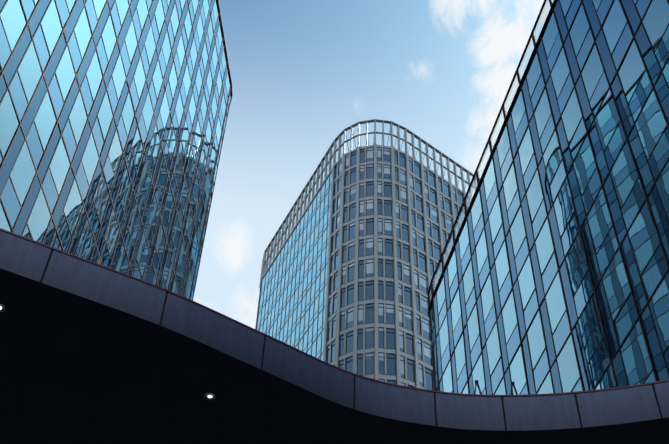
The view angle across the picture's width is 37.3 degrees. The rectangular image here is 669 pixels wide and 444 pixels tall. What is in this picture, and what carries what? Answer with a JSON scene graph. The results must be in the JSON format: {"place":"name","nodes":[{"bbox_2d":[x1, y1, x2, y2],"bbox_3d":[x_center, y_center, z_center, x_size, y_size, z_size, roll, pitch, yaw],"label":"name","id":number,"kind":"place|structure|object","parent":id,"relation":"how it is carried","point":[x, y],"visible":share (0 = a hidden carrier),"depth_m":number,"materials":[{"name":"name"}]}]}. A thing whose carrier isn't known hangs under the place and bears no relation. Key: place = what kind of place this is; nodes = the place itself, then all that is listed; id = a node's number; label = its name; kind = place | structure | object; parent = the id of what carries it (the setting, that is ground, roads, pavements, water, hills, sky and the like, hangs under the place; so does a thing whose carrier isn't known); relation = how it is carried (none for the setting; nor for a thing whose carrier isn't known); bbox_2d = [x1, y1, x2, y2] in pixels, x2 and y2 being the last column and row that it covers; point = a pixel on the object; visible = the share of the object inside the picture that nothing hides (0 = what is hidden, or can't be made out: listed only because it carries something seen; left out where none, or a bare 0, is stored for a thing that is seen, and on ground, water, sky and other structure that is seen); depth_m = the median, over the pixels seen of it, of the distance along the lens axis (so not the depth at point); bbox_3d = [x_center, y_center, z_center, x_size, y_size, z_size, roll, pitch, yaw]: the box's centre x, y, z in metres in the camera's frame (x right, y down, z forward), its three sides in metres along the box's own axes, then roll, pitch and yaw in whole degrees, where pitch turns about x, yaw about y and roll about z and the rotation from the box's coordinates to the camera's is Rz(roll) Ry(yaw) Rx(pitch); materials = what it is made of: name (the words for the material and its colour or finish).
{"place":"outdoors","nodes":[
{"label":"outdoors","id":0,"kind":"place"},
{"bbox_2d":[0,228,668,443],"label":"canopy","id":1,"kind":"object","parent":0,"point":[91,352],"visible":1,"depth_m":22.03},
{"bbox_2d":[0,304,4,311],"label":"downlight","id":2,"kind":"object","parent":1,"relation":"attached to","point":[2,308],"visible":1,"depth_m":20.23,"materials":[{"name":"silver metal"}]},
{"bbox_2d":[0,0,232,299],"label":"building","id":3,"kind":"structure","parent":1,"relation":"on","point":[113,117],"depth_m":57.77,"materials":[{"name":"blue glass"}]},
{"bbox_2d":[205,393,214,399],"bbox_3d":[-2.750,3.858,21.907,0.240,0.019,0.240,1,-49,1],"label":"downlight","id":4,"kind":"object","parent":1,"relation":"attached to","point":[209,396],"visible":1,"depth_m":21.91,"materials":[{"name":"silver metal"}]},
{"bbox_2d":[474,380,481,393],"bbox_3d":[3.386,3.985,23.497,0.300,0.550,0.120,1,-49,1],"label":"roof stay","id":5,"kind":"object","parent":1,"relation":"on","point":[476,383],"visible":0.58,"depth_m":23.54,"materials":[{"name":"black metal"}]},
{"bbox_2d":[510,382,517,394],"bbox_3d":[4.245,4.020,23.496,0.300,0.550,0.120,1,-49,1],"label":"roof stay","id":6,"kind":"object","parent":1,"relation":"on","point":[513,385],"visible":0.56,"depth_m":23.55,"materials":[{"name":"black metal"}]},
{"bbox_2d":[428,0,668,394],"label":"building","id":7,"kind":"structure","parent":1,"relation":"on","point":[554,277],"depth_m":48.70,"materials":[{"name":"blue glass"}]},
{"bbox_2d":[255,119,479,389],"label":"tower","id":8,"kind":"structure","parent":0,"point":[347,273],"depth_m":115.37,"materials":[{"name":"glass"}]},
{"bbox_2d":[193,0,553,328],"label":"sky","id":9,"kind":"structure","parent":0,"point":[303,72],"materials":[{"name":"blue"}]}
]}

